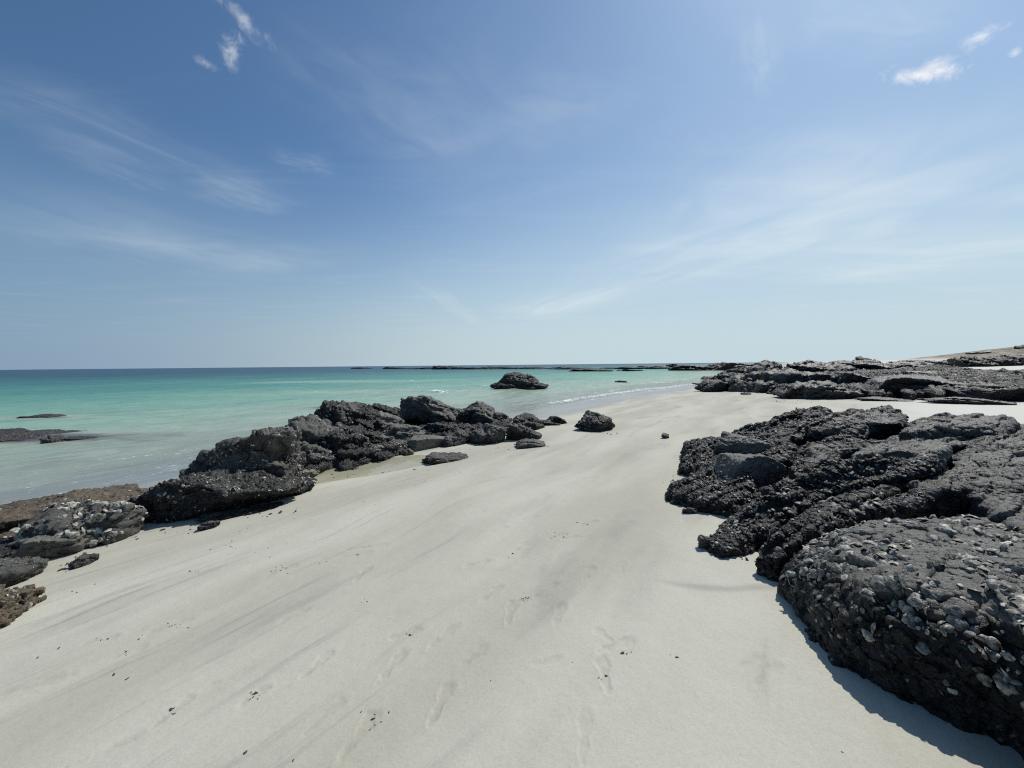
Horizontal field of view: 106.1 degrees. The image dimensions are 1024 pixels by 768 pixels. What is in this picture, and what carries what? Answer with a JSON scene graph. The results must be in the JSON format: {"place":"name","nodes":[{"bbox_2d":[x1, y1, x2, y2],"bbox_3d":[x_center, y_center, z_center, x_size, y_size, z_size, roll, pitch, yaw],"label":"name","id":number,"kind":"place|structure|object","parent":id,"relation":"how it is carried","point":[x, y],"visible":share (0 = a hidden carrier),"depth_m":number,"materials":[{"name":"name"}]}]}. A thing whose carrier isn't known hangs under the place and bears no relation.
{"place":"outdoors","nodes":[
{"label":"outdoors","id":0,"kind":"place"},
{"bbox_2d":[0,362,784,493],"bbox_3d":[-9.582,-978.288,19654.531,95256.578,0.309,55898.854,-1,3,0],"label":"sea","id":1,"kind":"structure","parent":0,"point":[211,403],"depth_m":33.12,"materials":[{"name":"liquid"}]},
{"bbox_2d":[17,414,65,417],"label":"boulder","id":2,"kind":"object","parent":1,"relation":"in","point":[47,416],"visible":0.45,"depth_m":18.43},
{"bbox_2d":[0,428,99,442],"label":"boulder","id":3,"kind":"object","parent":1,"relation":"in","point":[17,435],"visible":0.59,"depth_m":13.19,"materials":[{"name":"stone"}]},
{"bbox_2d":[39,434,67,443],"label":"boulder","id":4,"kind":"object","parent":1,"relation":"in","point":[53,439],"visible":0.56,"depth_m":12.23,"materials":[{"name":"stone"}]},
{"bbox_2d":[63,436,98,441],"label":"boulder","id":5,"kind":"object","parent":1,"relation":"in","point":[78,438],"visible":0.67,"depth_m":12.57,"materials":[{"name":"stone"}]},
{"bbox_2d":[0,347,1023,767],"bbox_3d":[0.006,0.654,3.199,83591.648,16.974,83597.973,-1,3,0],"label":"beach","id":6,"kind":"structure","parent":0,"point":[488,663],"depth_m":2.56,"materials":[{"name":"sand"}]},
{"bbox_2d":[0,537,18,557],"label":"boulder","id":7,"kind":"object","parent":6,"relation":"on","point":[8,551],"visible":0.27,"depth_m":4.05,"materials":[{"name":"stone"}]},
{"bbox_2d":[0,584,46,628],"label":"boulder","id":8,"kind":"object","parent":6,"relation":"on","point":[16,602],"visible":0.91,"depth_m":3.06,"materials":[{"name":"stone"}]},
{"bbox_2d":[0,556,48,587],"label":"boulder","id":9,"kind":"object","parent":6,"relation":"on","point":[15,570],"visible":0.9,"depth_m":3.65,"materials":[{"name":"stone"}]},
{"bbox_2d":[6,534,88,558],"bbox_3d":[-5.122,1.797,4.305,0.673,0.352,0.679,-1,3,-18],"label":"boulder","id":10,"kind":"object","parent":6,"relation":"on","point":[50,546],"visible":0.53,"depth_m":4.11,"materials":[{"name":"stone"}]},
{"bbox_2d":[0,483,148,539],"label":"boulder","id":11,"kind":"object","parent":6,"relation":"on","point":[13,514],"visible":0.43,"depth_m":5.82,"materials":[{"name":"stone"}]},
{"bbox_2d":[9,498,148,554],"bbox_3d":[-5.085,1.732,4.583,1.043,0.638,0.930,-1,3,0],"label":"boulder","id":12,"kind":"object","parent":6,"relation":"on","point":[97,522],"visible":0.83,"depth_m":4.46,"materials":[{"name":"stone"}]},
{"bbox_2d":[68,553,99,569],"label":"boulder","id":13,"kind":"object","parent":6,"relation":"on","point":[82,560],"visible":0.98,"depth_m":3.90,"materials":[{"name":"stone"}]},
{"bbox_2d":[197,520,219,530],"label":"boulder","id":14,"kind":"object","parent":6,"relation":"on","point":[208,525],"visible":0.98,"depth_m":4.69,"materials":[{"name":"stone"}]},
{"bbox_2d":[127,467,316,523],"bbox_3d":[-4.270,1.583,5.721,2.456,0.785,1.421,-1,3,0],"label":"boulder","id":15,"kind":"object","parent":6,"relation":"on","point":[191,495],"visible":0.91,"depth_m":5.17,"materials":[{"name":"stone"}]},
{"bbox_2d":[178,427,310,477],"bbox_3d":[-4.337,1.357,6.255,1.853,1.396,1.454,-1,3,0],"label":"boulder","id":16,"kind":"object","parent":15,"relation":"on","point":[277,451],"visible":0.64,"depth_m":5.84,"materials":[{"name":"stone"}]},
{"bbox_2d":[194,501,284,521],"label":"boulder","id":17,"kind":"object","parent":6,"relation":"on","point":[228,514],"visible":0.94,"depth_m":5.12,"materials":[{"name":"stone"}]},
{"bbox_2d":[303,469,319,476],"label":"boulder","id":18,"kind":"object","parent":6,"relation":"on","point":[311,472],"visible":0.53,"depth_m":7.20,"materials":[{"name":"stone"}]},
{"bbox_2d":[351,367,371,368],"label":"reef rock","id":19,"kind":"object","parent":6,"relation":"on","point":[360,368],"visible":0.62,"depth_m":352.52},
{"bbox_2d":[382,367,407,368],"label":"reef rock","id":20,"kind":"object","parent":6,"relation":"on","point":[393,368],"visible":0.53,"depth_m":295.34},
{"bbox_2d":[305,407,511,474],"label":"bedrock","id":21,"kind":"structure","parent":6,"relation":"on","point":[349,463],"depth_m":8.27,"materials":[{"name":"stone"}]},
{"bbox_2d":[284,413,343,445],"bbox_3d":[-4.590,1.368,8.768,1.619,1.356,1.300,-2,3,-18],"label":"boulder","id":22,"kind":"object","parent":21,"relation":"on","point":[315,429],"visible":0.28,"depth_m":8.42,"materials":[{"name":"stone"}]},
{"bbox_2d":[304,443,335,468],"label":"boulder","id":23,"kind":"object","parent":21,"relation":"on","point":[316,454],"visible":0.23,"depth_m":7.80,"materials":[{"name":"stone"}]},
{"bbox_2d":[314,400,346,425],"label":"boulder","id":24,"kind":"object","parent":21,"relation":"on","point":[333,412],"visible":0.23,"depth_m":9.94,"materials":[{"name":"stone"}]},
{"bbox_2d":[319,429,377,460],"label":"boulder","id":25,"kind":"object","parent":21,"relation":"on","point":[350,443],"visible":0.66,"depth_m":8.21,"materials":[{"name":"stone"}]},
{"bbox_2d":[335,422,383,443],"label":"boulder","id":26,"kind":"object","parent":21,"relation":"on","point":[374,437],"visible":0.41,"depth_m":9.64,"materials":[{"name":"stone"}]},
{"bbox_2d":[343,401,386,434],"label":"boulder","id":27,"kind":"object","parent":21,"relation":"on","point":[366,416],"visible":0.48,"depth_m":10.45,"materials":[{"name":"stone"}]},
{"bbox_2d":[370,445,384,451],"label":"boulder","id":28,"kind":"object","parent":21,"relation":"on","point":[380,448],"visible":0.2,"depth_m":8.72,"materials":[{"name":"stone"}]},
{"bbox_2d":[372,403,400,416],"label":"boulder","id":29,"kind":"object","parent":21,"relation":"on","point":[385,408],"visible":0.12,"depth_m":14.68,"materials":[{"name":"stone"}]},
{"bbox_2d":[379,411,410,428],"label":"boulder","id":30,"kind":"object","parent":21,"relation":"on","point":[387,419],"visible":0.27,"depth_m":12.34,"materials":[{"name":"stone"}]},
{"bbox_2d":[382,439,408,453],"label":"boulder","id":31,"kind":"object","parent":21,"relation":"on","point":[393,445],"visible":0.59,"depth_m":8.85,"materials":[{"name":"stone"}]},
{"bbox_2d":[381,424,427,440],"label":"boulder","id":32,"kind":"object","parent":21,"relation":"on","point":[396,432],"visible":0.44,"depth_m":10.56,"materials":[{"name":"stone"}]},
{"bbox_2d":[406,435,444,451],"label":"boulder","id":33,"kind":"object","parent":21,"relation":"on","point":[415,443],"visible":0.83,"depth_m":9.33,"materials":[{"name":"stone"}]},
{"bbox_2d":[400,395,468,423],"bbox_3d":[-2.694,1.187,13.674,2.837,1.663,1.765,-1,3,0],"label":"boulder","id":34,"kind":"object","parent":21,"relation":"on","point":[425,409],"visible":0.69,"depth_m":13.06,"materials":[{"name":"stone"}]},
{"bbox_2d":[421,421,476,432],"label":"boulder","id":35,"kind":"object","parent":21,"relation":"on","point":[443,426],"visible":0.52,"depth_m":11.09,"materials":[{"name":"stone"}]},
{"bbox_2d":[441,429,469,446],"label":"boulder","id":36,"kind":"object","parent":21,"relation":"on","point":[460,437],"visible":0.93,"depth_m":9.71,"materials":[{"name":"stone"}]},
{"bbox_2d":[455,401,498,423],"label":"boulder","id":37,"kind":"object","parent":21,"relation":"on","point":[478,412],"visible":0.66,"depth_m":13.04,"materials":[{"name":"stone"}]},
{"bbox_2d":[493,412,511,421],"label":"boulder","id":38,"kind":"object","parent":21,"relation":"on","point":[498,415],"visible":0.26,"depth_m":13.77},
{"bbox_2d":[405,448,413,455],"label":"boulder","id":39,"kind":"object","parent":6,"relation":"on","point":[408,451],"visible":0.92,"depth_m":8.72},
{"bbox_2d":[408,367,431,368],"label":"reef rock","id":40,"kind":"object","parent":6,"relation":"on","point":[421,368],"visible":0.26,"depth_m":257.52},
{"bbox_2d":[431,365,456,368],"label":"reef rock","id":41,"kind":"object","parent":6,"relation":"on","point":[442,367],"visible":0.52,"depth_m":232.36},
{"bbox_2d":[422,452,467,464],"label":"boulder","id":42,"kind":"object","parent":6,"relation":"on","point":[432,458],"visible":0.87,"depth_m":7.93,"materials":[{"name":"stone"}]},
{"bbox_2d":[453,367,479,368],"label":"reef rock","id":43,"kind":"object","parent":6,"relation":"on","point":[465,368],"visible":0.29,"depth_m":218.43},
{"bbox_2d":[468,423,506,444],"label":"boulder","id":44,"kind":"object","parent":6,"relation":"on","point":[489,434],"visible":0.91,"depth_m":9.71,"materials":[{"name":"stone"}]},
{"bbox_2d":[480,366,518,368],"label":"reef rock","id":45,"kind":"object","parent":6,"relation":"on","point":[500,367],"visible":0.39,"depth_m":211.41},
{"bbox_2d":[490,372,548,389],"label":"boulder","id":46,"kind":"object","parent":6,"relation":"on","point":[516,380],"visible":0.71,"depth_m":36.57,"materials":[{"name":"stone"}]},
{"bbox_2d":[506,423,541,440],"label":"boulder","id":47,"kind":"object","parent":6,"relation":"on","point":[518,431],"visible":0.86,"depth_m":9.90,"materials":[{"name":"stone"}]},
{"bbox_2d":[512,412,544,429],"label":"boulder","id":48,"kind":"object","parent":6,"relation":"on","point":[532,421],"visible":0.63,"depth_m":11.75,"materials":[{"name":"stone"}]},
{"bbox_2d":[514,438,545,448],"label":"boulder","id":49,"kind":"object","parent":6,"relation":"on","point":[525,443],"visible":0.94,"depth_m":8.68,"materials":[{"name":"stone"}]},
{"bbox_2d":[519,367,547,368],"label":"reef rock","id":50,"kind":"object","parent":6,"relation":"on","point":[532,368],"visible":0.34,"depth_m":204.71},
{"bbox_2d":[543,419,560,425],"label":"boulder","id":51,"kind":"object","parent":6,"relation":"on","point":[547,422],"visible":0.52,"depth_m":12.40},
{"bbox_2d":[547,416,566,423],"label":"boulder","id":52,"kind":"object","parent":6,"relation":"on","point":[556,419],"visible":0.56,"depth_m":12.51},
{"bbox_2d":[548,366,566,368],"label":"reef rock","id":53,"kind":"object","parent":6,"relation":"on","point":[557,367],"visible":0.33,"depth_m":180.38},
{"bbox_2d":[558,367,603,369],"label":"reef rock","id":54,"kind":"object","parent":6,"relation":"on","point":[572,368],"visible":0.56,"depth_m":162.59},
{"bbox_2d":[570,369,612,370],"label":"reef rock","id":55,"kind":"object","parent":6,"relation":"on","point":[589,370],"visible":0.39,"depth_m":121.10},
{"bbox_2d":[574,410,614,431],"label":"boulder","id":56,"kind":"object","parent":6,"relation":"on","point":[590,421],"visible":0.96,"depth_m":10.66,"materials":[{"name":"stone"}]},
{"bbox_2d":[602,366,646,368],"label":"reef rock","id":57,"kind":"object","parent":6,"relation":"on","point":[628,367],"visible":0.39,"depth_m":162.52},
{"bbox_2d":[616,369,642,370],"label":"reef rock","id":58,"kind":"object","parent":6,"relation":"on","point":[628,370],"visible":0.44,"depth_m":120.19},
{"bbox_2d":[638,366,669,368],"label":"reef rock","id":59,"kind":"object","parent":6,"relation":"on","point":[657,367],"visible":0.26,"depth_m":159.47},
{"bbox_2d":[661,433,668,438],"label":"boulder","id":60,"kind":"object","parent":6,"relation":"on","point":[664,435],"visible":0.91,"depth_m":8.76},
{"bbox_2d":[682,507,697,513],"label":"boulder","id":61,"kind":"object","parent":6,"relation":"on","point":[689,510],"visible":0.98,"depth_m":4.20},
{"bbox_2d":[668,365,715,370],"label":"reef rock","id":62,"kind":"object","parent":6,"relation":"on","point":[688,368],"visible":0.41,"depth_m":116.98,"materials":[{"name":"stone"}]},
{"bbox_2d":[697,534,710,547],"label":"boulder","id":63,"kind":"object","parent":6,"relation":"on","point":[703,540],"visible":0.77,"depth_m":3.37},
{"bbox_2d":[699,376,712,380],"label":"boulder","id":64,"kind":"object","parent":6,"relation":"on","point":[704,378],"visible":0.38,"depth_m":54.16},
{"bbox_2d":[665,470,755,517],"bbox_3d":[2.481,1.314,4.656,1.350,0.443,1.075,-2,3,-33],"label":"rock lobe","id":65,"kind":"object","parent":6,"relation":"on","point":[702,491],"visible":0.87,"depth_m":4.41,"materials":[{"name":"stone"}]},
{"bbox_2d":[712,453,786,485],"bbox_3d":[2.988,1.154,4.910,0.930,0.589,0.552,-1,3,-6],"label":"boulder","id":66,"kind":"object","parent":65,"relation":"on","point":[763,469],"visible":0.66,"depth_m":4.70,"materials":[{"name":"stone"}]},
{"bbox_2d":[705,362,753,370],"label":"reef rock","id":67,"kind":"object","parent":6,"relation":"on","point":[723,366],"visible":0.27,"depth_m":112.33,"materials":[{"name":"stone"}]},
{"bbox_2d":[717,367,747,374],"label":"boulder","id":68,"kind":"object","parent":6,"relation":"on","point":[741,370],"visible":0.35,"depth_m":58.94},
{"bbox_2d":[737,474,788,553],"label":"bedrock","id":69,"kind":"structure","parent":6,"relation":"on","point":[754,497],"depth_m":4.27,"materials":[{"name":"stone"}]},
{"bbox_2d":[678,436,716,475],"bbox_3d":[3.042,1.202,6.165,0.871,0.546,1.853,1,3,32],"label":"rock lobe","id":70,"kind":"object","parent":69,"relation":"on","point":[686,464],"visible":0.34,"depth_m":6.04,"materials":[{"name":"stone"}]},
{"bbox_2d":[714,431,772,453],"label":"boulder","id":71,"kind":"object","parent":70,"relation":"on","point":[732,442],"visible":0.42,"depth_m":5.51,"materials":[{"name":"stone"}]},
{"bbox_2d":[705,506,757,558],"bbox_3d":[2.031,1.370,3.442,0.921,0.370,0.467,-3,4,-44],"label":"rock lobe","id":72,"kind":"object","parent":69,"relation":"on","point":[732,536],"visible":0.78,"depth_m":3.31,"materials":[{"name":"stone"}]},
{"bbox_2d":[691,435,798,485],"bbox_3d":[3.265,1.138,5.609,1.822,0.676,2.154,-1,3,0],"label":"rock lobe","id":73,"kind":"object","parent":69,"relation":"on","point":[780,451],"visible":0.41,"depth_m":5.32,"materials":[{"name":"stone"}]},
{"bbox_2d":[731,405,832,446],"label":"rock ridge","id":74,"kind":"object","parent":69,"relation":"on","point":[790,426],"visible":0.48,"depth_m":6.24,"materials":[{"name":"stone"}]},
{"bbox_2d":[788,435,887,479],"bbox_3d":[3.702,1.034,4.455,1.174,0.837,0.535,-1,3,0],"label":"rock block","id":75,"kind":"object","parent":69,"relation":"on","point":[826,451],"visible":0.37,"depth_m":4.39,"materials":[{"name":"stone"}]},
{"bbox_2d":[738,453,946,541],"bbox_3d":[3.147,1.102,3.629,2.298,0.860,0.445,-1,3,-9],"label":"rock wedge","id":76,"kind":"object","parent":69,"relation":"on","point":[779,505],"visible":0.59,"depth_m":3.59,"materials":[{"name":"stone"}]},
{"bbox_2d":[755,481,942,581],"bbox_3d":[3.039,1.214,3.308,2.591,0.654,0.464,-1,3,-16],"label":"rock ledge","id":77,"kind":"object","parent":69,"relation":"on","point":[792,536],"visible":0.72,"depth_m":3.14,"materials":[{"name":"stone"}]},
{"bbox_2d":[804,405,908,442],"bbox_3d":[5.265,0.867,5.591,2.283,1.014,1.005,-2,3,-22],"label":"rock slab","id":78,"kind":"object","parent":69,"relation":"on","point":[881,422],"visible":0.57,"depth_m":5.50,"materials":[{"name":"stone"}]},
{"bbox_2d":[851,440,952,471],"bbox_3d":[3.978,1.021,3.986,1.186,0.832,0.425,-1,3,0],"label":"rock plate","id":79,"kind":"object","parent":69,"relation":"on","point":[931,448],"visible":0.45,"depth_m":3.92,"materials":[{"name":"stone"}]},
{"bbox_2d":[886,432,974,454],"bbox_3d":[5.343,1.006,4.927,1.283,0.726,0.904,-2,3,-20],"label":"rock slab","id":80,"kind":"object","parent":69,"relation":"on","point":[958,443],"visible":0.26,"depth_m":4.76,"materials":[{"name":"stone"}]},
{"bbox_2d":[898,412,1020,439],"bbox_3d":[5.842,0.872,5.127,1.757,0.931,0.810,-1,3,0],"label":"rock slab","id":81,"kind":"object","parent":69,"relation":"on","point":[948,424],"visible":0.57,"depth_m":4.90,"materials":[{"name":"stone"}]},
{"bbox_2d":[907,445,1023,518],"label":"rock slab","id":82,"kind":"object","parent":69,"relation":"on","point":[968,470],"visible":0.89,"depth_m":3.41,"materials":[{"name":"stone"}]},
{"bbox_2d":[965,424,1023,449],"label":"rock slab","id":83,"kind":"object","parent":69,"relation":"on","point":[1000,441],"visible":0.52,"depth_m":4.53,"materials":[{"name":"stone"}]},
{"bbox_2d":[966,487,1023,517],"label":"rock block","id":84,"kind":"object","parent":69,"relation":"on","point":[982,501],"visible":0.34,"depth_m":3.07,"materials":[{"name":"stone"}]},
{"bbox_2d":[852,356,871,360],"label":"boulder","id":85,"kind":"object","parent":6,"relation":"on","point":[858,358],"visible":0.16,"depth_m":80.08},
{"bbox_2d":[853,396,913,401],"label":"boulder","id":86,"kind":"object","parent":6,"relation":"on","point":[872,398],"visible":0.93,"depth_m":13.98,"materials":[{"name":"stone"}]},
{"bbox_2d":[757,364,1023,401],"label":"bedrock","id":87,"kind":"structure","parent":6,"relation":"on","point":[1008,379],"depth_m":15.48,"materials":[{"name":"stone"}]},
{"bbox_2d":[694,379,729,391],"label":"boulder","id":88,"kind":"object","parent":87,"relation":"on","point":[710,385],"visible":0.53,"depth_m":24.98,"materials":[{"name":"stone"}]},
{"bbox_2d":[708,372,743,379],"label":"boulder","id":89,"kind":"object","parent":87,"relation":"on","point":[722,376],"visible":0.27,"depth_m":35.94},
{"bbox_2d":[721,368,832,392],"bbox_3d":[15.615,-0.088,22.744,4.502,1.699,6.144,-1,3,0],"label":"boulder","id":90,"kind":"object","parent":87,"relation":"on","point":[749,382],"visible":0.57,"depth_m":21.56,"materials":[{"name":"stone"}]},
{"bbox_2d":[743,360,788,374],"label":"boulder","id":91,"kind":"object","parent":90,"relation":"on","point":[764,365],"visible":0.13,"depth_m":28.42,"materials":[{"name":"stone"}]},
{"bbox_2d":[772,380,865,398],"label":"boulder","id":92,"kind":"object","parent":87,"relation":"on","point":[816,389],"visible":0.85,"depth_m":15.98,"materials":[{"name":"stone"}]},
{"bbox_2d":[786,359,858,371],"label":"boulder","id":93,"kind":"object","parent":87,"relation":"on","point":[810,366],"visible":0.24,"depth_m":35.29,"materials":[{"name":"stone"}]},
{"bbox_2d":[826,372,871,383],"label":"boulder","id":94,"kind":"object","parent":87,"relation":"on","point":[844,377],"visible":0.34,"depth_m":18.47,"materials":[{"name":"stone"}]},
{"bbox_2d":[837,359,908,369],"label":"boulder","id":95,"kind":"object","parent":87,"relation":"on","point":[874,364],"visible":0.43,"depth_m":35.88,"materials":[{"name":"stone"}]},
{"bbox_2d":[887,361,934,367],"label":"boulder","id":96,"kind":"object","parent":87,"relation":"on","point":[915,364],"visible":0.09,"depth_m":35.73,"materials":[{"name":"stone"}]},
{"bbox_2d":[864,374,964,392],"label":"boulder","id":97,"kind":"object","parent":87,"relation":"on","point":[900,381],"visible":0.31,"depth_m":14.98,"materials":[{"name":"stone"}]},
{"bbox_2d":[904,371,946,374],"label":"boulder","id":98,"kind":"object","parent":87,"relation":"on","point":[921,372],"visible":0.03,"depth_m":23.30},
{"bbox_2d":[953,382,1023,400],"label":"boulder","id":99,"kind":"object","parent":87,"relation":"on","point":[1007,394],"visible":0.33,"depth_m":12.30,"materials":[{"name":"stone"}]},
{"bbox_2d":[777,514,1023,760],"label":"rock outcrop","id":100,"kind":"object","parent":6,"relation":"on","point":[925,613],"visible":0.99,"depth_m":1.90,"materials":[{"name":"stone"}]},
{"bbox_2d":[986,499,1023,531],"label":"rock block","id":101,"kind":"object","parent":100,"relation":"on","point":[1009,514],"visible":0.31,"depth_m":2.52,"materials":[{"name":"stone"}]},
{"bbox_2d":[897,360,929,361],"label":"boulder","id":102,"kind":"object","parent":6,"relation":"on","point":[913,360],"visible":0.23,"depth_m":77.51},
{"bbox_2d":[934,360,952,365],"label":"boulder","id":103,"kind":"object","parent":6,"relation":"on","point":[943,362],"visible":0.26,"depth_m":57.83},
{"bbox_2d":[947,355,977,366],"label":"boulder","id":104,"kind":"object","parent":6,"relation":"on","point":[961,361],"visible":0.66,"depth_m":54.07,"materials":[{"name":"stone"}]},
{"bbox_2d":[916,397,1016,404],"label":"boulder","id":105,"kind":"object","parent":6,"relation":"on","point":[965,400],"visible":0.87,"depth_m":12.04,"materials":[{"name":"stone"}]},
{"bbox_2d":[967,358,999,366],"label":"boulder","id":106,"kind":"object","parent":6,"relation":"on","point":[979,362],"visible":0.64,"depth_m":52.30,"materials":[{"name":"stone"}]},
{"bbox_2d":[981,355,1012,365],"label":"boulder","id":107,"kind":"object","parent":6,"relation":"on","point":[994,358],"visible":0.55,"depth_m":51.91,"materials":[{"name":"stone"}]},
{"bbox_2d":[995,354,1023,365],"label":"boulder","id":108,"kind":"object","parent":6,"relation":"on","point":[1016,359],"visible":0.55,"depth_m":51.36,"materials":[{"name":"stone"}]},
{"bbox_2d":[1014,345,1023,348],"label":"boulder","id":109,"kind":"object","parent":6,"relation":"on","point":[1019,347],"visible":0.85,"depth_m":100.58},
{"bbox_2d":[0,0,1023,369],"label":"sky","id":110,"kind":"structure","parent":0,"point":[184,183],"materials":[{"name":"blue"}]}
]}

